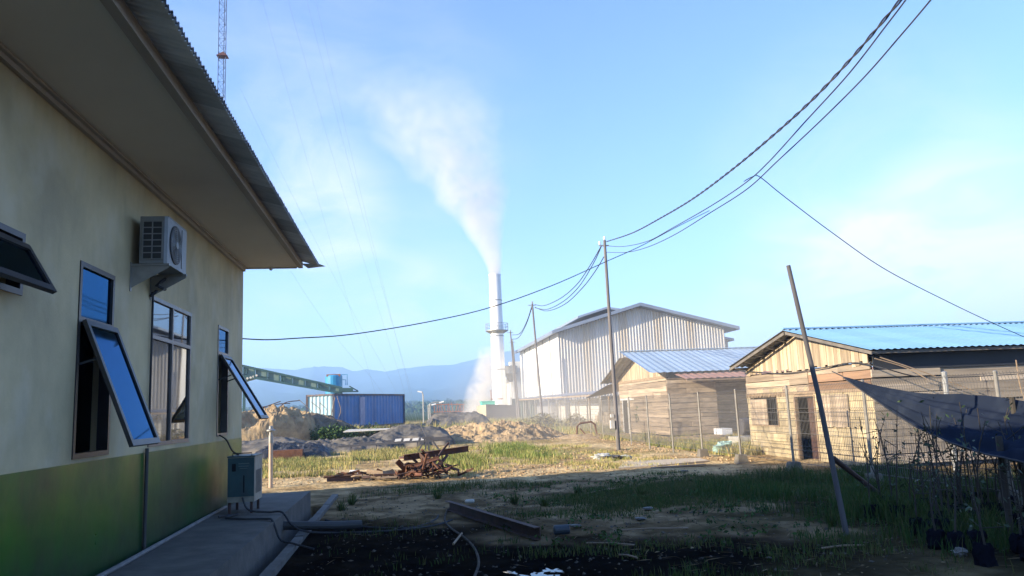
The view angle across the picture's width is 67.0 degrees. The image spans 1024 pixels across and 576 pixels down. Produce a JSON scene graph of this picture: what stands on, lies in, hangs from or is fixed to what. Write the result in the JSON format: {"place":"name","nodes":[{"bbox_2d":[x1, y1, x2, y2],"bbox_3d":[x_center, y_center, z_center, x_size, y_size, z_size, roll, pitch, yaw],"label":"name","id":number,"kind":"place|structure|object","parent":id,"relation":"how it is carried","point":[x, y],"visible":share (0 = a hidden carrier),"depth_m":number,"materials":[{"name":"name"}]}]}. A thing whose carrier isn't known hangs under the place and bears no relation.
{"place":"outdoors","nodes":[
{"label":"outdoors","id":0,"kind":"place"},
{"bbox_2d":[107,491,310,575],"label":"walkway slab","id":1,"kind":"structure","parent":0,"point":[214,545],"depth_m":9.92,"materials":[{"name":"concrete"}]},
{"bbox_2d":[96,505,227,575],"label":"floor pipe","id":2,"kind":"object","parent":1,"relation":"on","point":[135,556],"visible":1,"depth_m":9.30,"materials":[{"name":"plastic"}]},
{"bbox_2d":[227,452,262,513],"bbox_3d":[-4.421,3.204,12.814,0.440,0.959,0.708,-1,-9,-8],"label":"welding set","id":3,"kind":"object","parent":1,"relation":"on","point":[244,479],"visible":0.97,"depth_m":12.50,"materials":[{"name":"teal metal"}]},
{"bbox_2d":[218,513,314,549],"bbox_3d":[-3.667,3.588,11.387,2.122,0.391,0.355,-10,-12,41],"label":"cable","id":4,"kind":"object","parent":1,"relation":"on","point":[228,516],"visible":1,"depth_m":11.47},
{"bbox_2d":[242,350,519,407],"bbox_3d":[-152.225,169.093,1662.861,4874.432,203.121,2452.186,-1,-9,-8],"label":"hills","id":5,"kind":"structure","parent":0,"point":[471,379],"depth_m":2082.98,"materials":[{"name":"blue"}]},
{"bbox_2d":[431,440,575,471],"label":"tall grass","id":6,"kind":"structure","parent":0,"point":[474,460],"depth_m":28.43,"materials":[{"name":"plant"}]},
{"bbox_2d":[431,441,687,477],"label":"sunlit grass","id":7,"kind":"structure","parent":0,"point":[531,460],"depth_m":25.36,"materials":[{"name":"plant"}]},
{"bbox_2d":[166,0,1023,371],"label":"sky","id":8,"kind":"structure","parent":0,"point":[507,138],"materials":[{"name":"blue"}]},
{"bbox_2d":[262,410,1023,575],"bbox_3d":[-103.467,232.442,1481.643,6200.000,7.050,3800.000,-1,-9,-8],"label":"ground","id":9,"kind":"structure","parent":0,"point":[301,558],"depth_m":11.19,"materials":[{"name":"soil"}]},
{"bbox_2d":[0,0,323,575],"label":"office building","id":10,"kind":"structure","parent":9,"relation":"on","point":[117,120],"depth_m":7.73,"materials":[{"name":"beige paint"}]},
{"bbox_2d":[0,222,56,295],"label":"window","id":11,"kind":"structure","parent":10,"relation":"in","point":[19,264],"depth_m":6.11,"materials":[{"name":"brown metal"}]},
{"bbox_2d":[71,260,160,459],"bbox_3d":[-4.029,0.739,7.897,0.640,1.910,0.910,-1,-9,-8],"label":"window","id":12,"kind":"structure","parent":10,"relation":"in","point":[118,382],"depth_m":7.89,"materials":[{"name":"glass"}]},
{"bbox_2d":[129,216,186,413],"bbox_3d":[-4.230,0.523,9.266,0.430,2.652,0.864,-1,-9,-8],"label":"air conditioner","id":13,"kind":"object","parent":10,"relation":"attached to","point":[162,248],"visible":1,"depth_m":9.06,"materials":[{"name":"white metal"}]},
{"bbox_2d":[147,296,191,446],"bbox_3d":[-4.647,1.160,10.447,0.112,1.870,1.820,-1,-9,-8],"label":"window","id":14,"kind":"structure","parent":10,"relation":"in","point":[172,325],"depth_m":10.45,"materials":[{"name":"metal"}]},
{"bbox_2d":[216,325,268,436],"bbox_3d":[-4.699,1.603,13.425,0.824,1.870,0.800,-1,-9,-8],"label":"window","id":15,"kind":"structure","parent":10,"relation":"in","point":[228,364],"depth_m":13.58,"materials":[{"name":"glass"}]},
{"bbox_2d":[216,0,228,97],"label":"lattice mast","id":16,"kind":"object","parent":9,"relation":"on","point":[222,55],"visible":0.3,"depth_m":61.02,"materials":[{"name":"metal"}]},
{"bbox_2d":[266,426,275,487],"bbox_3d":[-6.472,4.629,20.749,0.240,1.841,0.240,-1,-9,-8],"label":"post","id":17,"kind":"object","parent":9,"relation":"on","point":[270,430],"visible":0.94,"depth_m":20.73,"materials":[{"name":"grey paint"}]},
{"bbox_2d":[242,437,306,453],"bbox_3d":[-13.462,8.066,39.267,7.140,0.949,5.512,-1,-9,-8],"label":"rubble heap","id":18,"kind":"object","parent":9,"relation":"on","point":[253,446],"visible":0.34,"depth_m":37.77,"materials":[{"name":"grey stone"}]},
{"bbox_2d":[241,404,315,440],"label":"clay mound","id":19,"kind":"object","parent":9,"relation":"on","point":[284,421],"visible":0.41,"depth_m":45.82,"materials":[{"name":"soil"}]},
{"bbox_2d":[273,449,303,458],"bbox_3d":[-9.976,7.398,34.336,1.350,0.420,0.400,-1,-9,-8],"label":"rust plate","id":20,"kind":"object","parent":9,"relation":"on","point":[291,453],"visible":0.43,"depth_m":34.16,"materials":[{"name":"metal"}]},
{"bbox_2d":[255,441,331,460],"bbox_3d":[-10.161,7.469,35.832,3.570,0.766,2.756,-1,-9,-8],"label":"rubble heap","id":21,"kind":"object","parent":9,"relation":"on","point":[313,449],"visible":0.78,"depth_m":35.01,"materials":[{"name":"gravel"}]},
{"bbox_2d":[259,494,337,575],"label":"drain kerb","id":22,"kind":"structure","parent":9,"relation":"on","point":[277,564],"depth_m":10.83,"materials":[{"name":"concrete"}]},
{"bbox_2d":[242,365,357,411],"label":"conveyor gallery","id":23,"kind":"object","parent":9,"relation":"on","point":[248,373],"visible":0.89,"depth_m":81.08,"materials":[{"name":"metal"}]},
{"bbox_2d":[283,520,361,529],"bbox_3d":[-3.033,3.799,12.395,1.251,0.240,0.176,1,-9,-22],"label":"drain pipe","id":24,"kind":"object","parent":9,"relation":"on","point":[329,525],"visible":0.92,"depth_m":12.34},
{"bbox_2d":[308,422,342,439],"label":"bush","id":25,"kind":"object","parent":9,"relation":"on","point":[323,433],"visible":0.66,"depth_m":46.69,"materials":[{"name":"green plant"}]},
{"bbox_2d":[310,412,356,439],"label":"clay mound","id":26,"kind":"object","parent":9,"relation":"on","point":[322,420],"visible":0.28,"depth_m":48.81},
{"bbox_2d":[325,374,347,393],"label":"blue tank","id":27,"kind":"object","parent":9,"relation":"on","point":[335,379],"visible":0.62,"depth_m":86.80,"materials":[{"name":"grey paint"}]},
{"bbox_2d":[324,425,359,439],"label":"bush","id":28,"kind":"object","parent":9,"relation":"on","point":[333,435],"visible":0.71,"depth_m":46.93,"materials":[{"name":"green plant"}]},
{"bbox_2d":[262,444,432,478],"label":"sunlit grass","id":29,"kind":"structure","parent":9,"relation":"on","point":[316,465],"depth_m":29.61,"materials":[{"name":"plant"}]},
{"bbox_2d":[242,497,452,533],"bbox_3d":[-2.597,3.590,12.380,3.403,0.607,0.751,-1,-9,-12],"label":"welding cable","id":30,"kind":"object","parent":9,"relation":"on","point":[286,517],"visible":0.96,"depth_m":12.17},
{"bbox_2d":[303,436,398,452],"bbox_3d":[-8.706,8.059,39.925,5.880,0.760,4.664,-1,-9,-8],"label":"rubble heap","id":31,"kind":"object","parent":9,"relation":"on","point":[332,445],"visible":0.54,"depth_m":38.54,"materials":[{"name":"gravel"}]},
{"bbox_2d":[262,470,443,485],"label":"clay clods","id":32,"kind":"object","parent":9,"relation":"on","point":[337,481],"visible":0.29,"depth_m":22.18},
{"bbox_2d":[242,397,492,412],"bbox_3d":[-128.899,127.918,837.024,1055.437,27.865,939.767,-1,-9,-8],"label":"forest","id":33,"kind":"object","parent":9,"relation":"on","point":[472,404],"visible":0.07,"depth_m":512.05,"materials":[{"name":"green plant"}]},
{"bbox_2d":[338,436,450,450],"bbox_3d":[-5.735,7.823,38.164,5.402,0.800,1.840,-1,-9,-8],"label":"steel rack","id":34,"kind":"object","parent":9,"relation":"on","point":[405,440],"visible":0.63,"depth_m":37.47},
{"bbox_2d":[368,424,455,446],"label":"rubble heap","id":35,"kind":"object","parent":9,"relation":"on","point":[410,431],"visible":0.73,"depth_m":40.71,"materials":[{"name":"gravel"}]},
{"bbox_2d":[418,423,439,451],"bbox_3d":[-3.623,6.575,33.749,1.159,1.379,0.178,-1,-9,-8],"label":"steel trestle","id":36,"kind":"object","parent":9,"relation":"on","point":[426,438],"visible":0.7,"depth_m":33.66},
{"bbox_2d":[431,402,466,415],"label":"orange frames","id":37,"kind":"structure","parent":9,"relation":"on","point":[448,404],"depth_m":123.25,"materials":[{"name":"grey metal"}]},
{"bbox_2d":[423,411,490,427],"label":"rubble heap","id":38,"kind":"object","parent":9,"relation":"on","point":[451,417],"visible":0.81,"depth_m":62.74,"materials":[{"name":"grey stone"}]},
{"bbox_2d":[444,508,479,575],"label":"hose","id":39,"kind":"object","parent":9,"relation":"on","point":[471,544],"visible":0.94,"depth_m":10.65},
{"bbox_2d":[354,414,603,432],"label":"back weeds","id":40,"kind":"object","parent":9,"relation":"on","point":[498,420],"visible":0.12,"depth_m":58.82,"materials":[{"name":"green plant"}]},
{"bbox_2d":[445,500,540,539],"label":"channel beam","id":41,"kind":"structure","parent":9,"relation":"on","point":[521,528],"depth_m":12.23,"materials":[{"name":"metal"}]},
{"bbox_2d":[485,273,507,404],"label":"factory chimney","id":42,"kind":"object","parent":9,"relation":"on","point":[497,331],"visible":0.94,"depth_m":115.12,"materials":[{"name":"white paint"}]},
{"bbox_2d":[477,404,519,420],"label":"steel skip","id":43,"kind":"object","parent":9,"relation":"on","point":[489,411],"visible":0.63,"depth_m":86.42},
{"bbox_2d":[445,420,563,442],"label":"clay heap","id":44,"kind":"object","parent":9,"relation":"on","point":[507,431],"visible":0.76,"depth_m":44.56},
{"bbox_2d":[491,361,521,404],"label":"process plant","id":45,"kind":"object","parent":9,"relation":"on","point":[510,390],"visible":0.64,"depth_m":120.59,"materials":[{"name":"white paint"}]},
{"bbox_2d":[507,330,518,417],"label":"utility pole","id":46,"kind":"object","parent":9,"relation":"on","point":[510,332],"visible":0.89,"depth_m":84.31,"materials":[{"name":"grey paint"}]},
{"bbox_2d":[511,397,539,420],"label":"green hoarding","id":47,"kind":"object","parent":9,"relation":"on","point":[526,407],"visible":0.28,"depth_m":99.97,"materials":[{"name":"grey paint"}]},
{"bbox_2d":[505,568,562,575],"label":"puddle","id":48,"kind":"object","parent":9,"relation":"on","point":[537,574],"visible":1,"depth_m":8.72,"materials":[{"name":"liquid"}]},
{"bbox_2d":[528,301,543,425],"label":"utility pole","id":49,"kind":"object","parent":9,"relation":"on","point":[539,386],"visible":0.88,"depth_m":62.62,"materials":[{"name":"grey paint"}]},
{"bbox_2d":[515,413,562,427],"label":"bush","id":50,"kind":"object","parent":9,"relation":"on","point":[539,421],"visible":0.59,"depth_m":61.66,"materials":[{"name":"green plant"}]},
{"bbox_2d":[553,524,569,534],"bbox_3d":[0.718,3.495,11.184,0.230,0.140,0.140,-1,-9,-8],"label":"paint tin","id":51,"kind":"object","parent":9,"relation":"on","point":[564,529],"visible":1,"depth_m":11.13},
{"bbox_2d":[519,391,620,426],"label":"long shed","id":52,"kind":"structure","parent":9,"relation":"on","point":[546,405],"depth_m":74.34,"materials":[{"name":"metal"}]},
{"bbox_2d":[558,433,608,438],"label":"clay heap","id":53,"kind":"object","parent":9,"relation":"on","point":[582,436],"visible":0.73,"depth_m":42.69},
{"bbox_2d":[443,434,753,479],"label":"clay clods","id":54,"kind":"object","parent":9,"relation":"on","point":[615,450],"visible":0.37,"depth_m":24.55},
{"bbox_2d":[587,383,618,429],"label":"lean to shed","id":55,"kind":"object","parent":9,"relation":"on","point":[606,389],"visible":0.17,"depth_m":53.87,"materials":[{"name":"metal"}]},
{"bbox_2d":[598,236,620,449],"bbox_3d":[4.028,2.328,31.869,0.450,9.121,0.200,-1,-9,-8],"label":"utility pole","id":56,"kind":"object","parent":9,"relation":"on","point":[615,424],"visible":0.93,"depth_m":31.72,"materials":[{"name":"grey paint"}]},
{"bbox_2d":[243,210,709,339],"bbox_3d":[1.307,-1.116,24.479,0.028,6.285,21.476,-10,-12,41],"label":"service cable","id":57,"kind":"object","parent":56,"relation":"attached to","point":[457,315],"visible":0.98,"depth_m":20.68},
{"bbox_2d":[606,0,901,241],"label":"overhead cable","id":58,"kind":"object","parent":56,"relation":"attached to","point":[873,32],"visible":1,"depth_m":13.29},
{"bbox_2d":[612,0,905,246],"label":"overhead cable","id":59,"kind":"object","parent":56,"relation":"attached to","point":[901,5],"visible":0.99,"depth_m":13.70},
{"bbox_2d":[607,0,930,252],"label":"overhead cable","id":60,"kind":"object","parent":56,"relation":"attached to","point":[913,20],"visible":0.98,"depth_m":13.79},
{"bbox_2d":[514,302,739,415],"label":"warehouse","id":61,"kind":"structure","parent":9,"relation":"on","point":[574,355],"depth_m":91.20,"materials":[{"name":"metal"}]},
{"bbox_2d":[302,468,1009,575],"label":"yard stones","id":62,"kind":"object","parent":9,"relation":"on","point":[663,532],"visible":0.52,"depth_m":11.26,"materials":[{"name":"stone"}]},
{"bbox_2d":[619,458,708,468],"bbox_3d":[4.457,5.321,23.279,3.194,0.145,2.265,-1,-9,-8],"label":"concrete apron","id":63,"kind":"object","parent":9,"relation":"on","point":[663,462],"visible":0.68,"depth_m":23.16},
{"bbox_2d":[315,469,1017,575],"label":"yard weeds","id":64,"kind":"object","parent":9,"relation":"on","point":[817,535],"visible":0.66,"depth_m":10.18,"materials":[{"name":"green plant"}]},
{"bbox_2d":[328,463,1019,575],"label":"dry litter","id":65,"kind":"object","parent":9,"relation":"on","point":[658,522],"visible":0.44,"depth_m":11.96,"materials":[{"name":"plant"}]},
{"bbox_2d":[545,424,811,455],"bbox_3d":[6.268,8.417,45.521,4.569,0.669,42.280,-1,-9,-8],"label":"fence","id":66,"kind":"object","parent":9,"relation":"on","point":[653,441],"visible":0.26,"depth_m":31.27,"materials":[{"name":"green plant"}]},
{"bbox_2d":[601,346,872,436],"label":"timber cottage","id":67,"kind":"structure","parent":9,"relation":"on","point":[643,373],"depth_m":42.82,"materials":[{"name":"brown wood"}]},
{"bbox_2d":[728,418,750,443],"bbox_3d":[8.687,5.384,28.670,1.000,1.120,1.000,-1,-9,-8],"label":"steel drum","id":68,"kind":"object","parent":9,"relation":"on","point":[744,431],"visible":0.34,"depth_m":28.49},
{"bbox_2d":[473,468,1018,545],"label":"broadleaf weeds","id":69,"kind":"object","parent":9,"relation":"on","point":[726,506],"visible":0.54,"depth_m":12.50,"materials":[{"name":"green plant"}]},
{"bbox_2d":[551,370,1023,504],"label":"wire fence","id":70,"kind":"object","parent":9,"relation":"on","point":[741,458],"visible":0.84,"depth_m":20.68,"materials":[{"name":"metal"}]},
{"bbox_2d":[786,265,848,534],"bbox_3d":[4.220,1.619,10.632,0.081,4.014,0.562,4,-11,-37],"label":"leaning pole","id":71,"kind":"object","parent":9,"relation":"on","point":[823,422],"visible":0.79,"depth_m":10.59,"materials":[{"name":"wood"}]},
{"bbox_2d":[660,457,1021,572],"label":"nursery weeds","id":72,"kind":"object","parent":9,"relation":"on","point":[853,507],"visible":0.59,"depth_m":12.24,"materials":[{"name":"green plant"}]},
{"bbox_2d":[834,456,883,494],"bbox_3d":[5.471,3.020,11.981,0.076,1.122,3.939,-8,-11,34],"label":"timber brace","id":73,"kind":"object","parent":9,"relation":"on","point":[847,469],"visible":0.58,"depth_m":11.26,"materials":[{"name":"wood"}]},
{"bbox_2d":[854,417,880,519],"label":"sapling","id":74,"kind":"object","parent":9,"relation":"on","point":[871,505],"visible":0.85,"depth_m":11.35,"materials":[{"name":"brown plant"}]},
{"bbox_2d":[729,321,1023,466],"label":"timber house","id":75,"kind":"structure","parent":9,"relation":"on","point":[950,349],"depth_m":20.45,"materials":[{"name":"brown wood"}]},
{"bbox_2d":[750,397,779,426],"bbox_3d":[8.124,3.981,24.860,0.125,0.910,1.900,-1,-9,-8],"label":"window","id":76,"kind":"structure","parent":75,"relation":"in","point":[755,403],"depth_m":24.87,"materials":[{"name":"brown wood"}]},
{"bbox_2d":[744,175,1023,336],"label":"drop wire","id":77,"kind":"object","parent":75,"relation":"attached to","point":[871,260],"visible":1,"depth_m":16.79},
{"bbox_2d":[746,362,1023,377],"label":"loose wire","id":78,"kind":"object","parent":75,"relation":"on","point":[882,368],"visible":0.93,"depth_m":18.76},
{"bbox_2d":[872,429,899,505],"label":"sapling","id":79,"kind":"object","parent":9,"relation":"on","point":[877,463],"visible":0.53,"depth_m":12.16,"materials":[{"name":"brown plant"}]},
{"bbox_2d":[875,424,900,514],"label":"sapling","id":80,"kind":"object","parent":9,"relation":"on","point":[892,485],"visible":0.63,"depth_m":11.60,"materials":[{"name":"brown plant"}]},
{"bbox_2d":[884,400,914,520],"bbox_3d":[5.653,2.526,11.311,0.424,1.747,0.266,-5,-9,18],"label":"sapling","id":81,"kind":"object","parent":9,"relation":"on","point":[903,507],"visible":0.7,"depth_m":11.24,"materials":[{"name":"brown plant"}]},
{"bbox_2d":[899,457,933,535],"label":"sapling","id":82,"kind":"object","parent":9,"relation":"on","point":[918,518],"visible":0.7,"depth_m":9.92,"materials":[{"name":"brown plant"}]},
{"bbox_2d":[910,456,941,529],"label":"sapling","id":83,"kind":"object","parent":9,"relation":"on","point":[929,521],"visible":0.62,"depth_m":9.84,"materials":[{"name":"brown plant"}]},
{"bbox_2d":[913,458,946,549],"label":"sapling","id":84,"kind":"object","parent":9,"relation":"on","point":[934,535],"visible":0.97,"depth_m":9.13,"materials":[{"name":"brown plant"}]},
{"bbox_2d":[902,413,957,518],"bbox_3d":[5.499,2.413,10.125,0.666,1.570,0.301,0,-9,-14],"label":"sapling","id":85,"kind":"object","parent":9,"relation":"on","point":[925,444],"visible":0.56,"depth_m":10.18,"materials":[{"name":"brown plant"}]},
{"bbox_2d":[912,438,949,534],"bbox_3d":[5.364,2.572,9.975,0.340,1.228,0.422,-2,-9,0],"label":"sapling","id":86,"kind":"object","parent":9,"relation":"on","point":[941,519],"visible":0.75,"depth_m":9.92,"materials":[{"name":"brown plant"}]},
{"bbox_2d":[918,400,945,518],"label":"sapling","id":87,"kind":"object","parent":9,"relation":"on","point":[921,401],"visible":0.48,"depth_m":10.41,"materials":[{"name":"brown plant"}]},
{"bbox_2d":[917,414,947,510],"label":"sapling","id":88,"kind":"object","parent":9,"relation":"on","point":[938,418],"visible":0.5,"depth_m":11.41,"materials":[{"name":"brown plant"}]},
{"bbox_2d":[923,417,964,515],"bbox_3d":[6.165,2.571,11.036,0.258,1.486,0.438,3,-10,-31],"label":"sapling","id":89,"kind":"object","parent":9,"relation":"on","point":[957,505],"visible":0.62,"depth_m":10.98,"materials":[{"name":"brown plant"}]},
{"bbox_2d":[941,371,958,469],"bbox_3d":[10.126,3.164,17.856,0.130,2.477,0.124,-1,-9,-8],"label":"clothes post","id":90,"kind":"object","parent":9,"relation":"on","point":[943,373],"visible":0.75,"depth_m":17.95,"materials":[{"name":"grey paint"}]},
{"bbox_2d":[933,456,967,551],"bbox_3d":[5.162,2.530,9.093,0.289,1.095,0.427,-11,-12,43],"label":"sapling","id":91,"kind":"object","parent":9,"relation":"on","point":[953,536],"visible":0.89,"depth_m":8.94,"materials":[{"name":"brown plant"}]},
{"bbox_2d":[946,402,984,523],"bbox_3d":[6.103,2.379,10.412,0.362,1.670,0.276,-1,-9,-8],"label":"sapling","id":92,"kind":"object","parent":9,"relation":"on","point":[967,465],"visible":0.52,"depth_m":10.42,"materials":[{"name":"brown plant"}]},
{"bbox_2d":[958,420,988,546],"bbox_3d":[5.383,2.293,8.956,0.273,1.500,0.520,-1,-9,-8],"label":"sapling","id":93,"kind":"object","parent":9,"relation":"on","point":[972,533],"visible":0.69,"depth_m":8.93,"materials":[{"name":"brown plant"}]},
{"bbox_2d":[969,408,993,511],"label":"sapling","id":94,"kind":"object","parent":9,"relation":"on","point":[986,483],"visible":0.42,"depth_m":11.06,"materials":[{"name":"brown plant"}]},
{"bbox_2d":[963,429,999,513],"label":"sapling","id":95,"kind":"object","parent":9,"relation":"on","point":[986,504],"visible":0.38,"depth_m":11.00,"materials":[{"name":"brown plant"}]},
{"bbox_2d":[960,447,1010,567],"bbox_3d":[5.033,2.323,8.230,0.268,1.258,0.432,6,-12,-43],"label":"sapling","id":96,"kind":"object","parent":9,"relation":"on","point":[983,554],"visible":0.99,"depth_m":8.17,"materials":[{"name":"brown plant"}]},
{"bbox_2d":[981,413,1023,525],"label":"sapling","id":97,"kind":"object","parent":9,"relation":"on","point":[1014,461],"visible":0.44,"depth_m":9.80,"materials":[{"name":"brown plant"}]},
{"bbox_2d":[995,436,1013,536],"bbox_3d":[6.096,2.613,9.529,0.109,1.552,0.081,3,-10,-30],"label":"net stake","id":98,"kind":"object","parent":9,"relation":"on","point":[1004,485],"visible":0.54,"depth_m":9.53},
{"bbox_2d":[985,443,1023,554],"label":"sapling","id":99,"kind":"object","parent":9,"relation":"on","point":[1014,539],"visible":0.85,"depth_m":8.67,"materials":[{"name":"green plant"}]},
{"bbox_2d":[986,417,1023,526],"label":"sapling","id":100,"kind":"object","parent":9,"relation":"on","point":[1015,514],"visible":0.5,"depth_m":10.30,"materials":[{"name":"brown plant"}]},
{"bbox_2d":[1000,463,1023,560],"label":"sapling","id":101,"kind":"object","parent":9,"relation":"on","point":[1021,544],"visible":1,"depth_m":8.33,"materials":[{"name":"green plant"}]},
{"bbox_2d":[1009,397,1023,504],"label":"net stake","id":102,"kind":"object","parent":9,"relation":"on","point":[1013,405],"visible":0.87,"depth_m":11.23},
{"bbox_2d":[832,371,1023,462],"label":"shade cloth","id":103,"kind":"object","parent":102,"relation":"attached to","point":[909,408],"visible":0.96,"depth_m":12.00,"materials":[{"name":"fabric"}]},
{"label":"scrap strip","id":104,"kind":"object","parent":9,"relation":"on","visible":0},
{"bbox_2d":[405,464,429,471],"bbox_3d":[-2.636,5.057,21.504,0.872,0.339,0.195,-6,-9,21],"label":"scrap piece","id":105,"kind":"object","parent":104,"relation":"on","point":[409,465],"visible":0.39,"depth_m":21.51,"materials":[{"name":"metal"}]},
{"bbox_2d":[408,455,427,470],"bbox_3d":[-2.595,4.889,21.484,0.624,0.590,0.089,1,-10,-23],"label":"scrap piece","id":106,"kind":"object","parent":105,"relation":"on","point":[412,458],"visible":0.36,"depth_m":21.45,"materials":[{"name":"metal"}]},
{"bbox_2d":[403,446,468,460],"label":"steel beam","id":107,"kind":"structure","parent":106,"relation":"on","point":[448,451],"depth_m":21.93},
{"bbox_2d":[530,473,861,530],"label":"shaded grass","id":108,"kind":"structure","parent":0,"point":[660,503],"depth_m":15.41,"materials":[{"name":"plant"}]},
{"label":"container plinth","id":109,"kind":"object","parent":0,"visible":0},
{"bbox_2d":[306,394,404,427],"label":"shipping container","id":110,"kind":"object","parent":109,"relation":"on","point":[371,409],"visible":0.68,"depth_m":66.12,"materials":[{"name":"metal"}]},
{"bbox_2d":[359,396,364,425],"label":"side door","id":111,"kind":"structure","parent":110,"relation":"in","point":[361,399],"depth_m":66.03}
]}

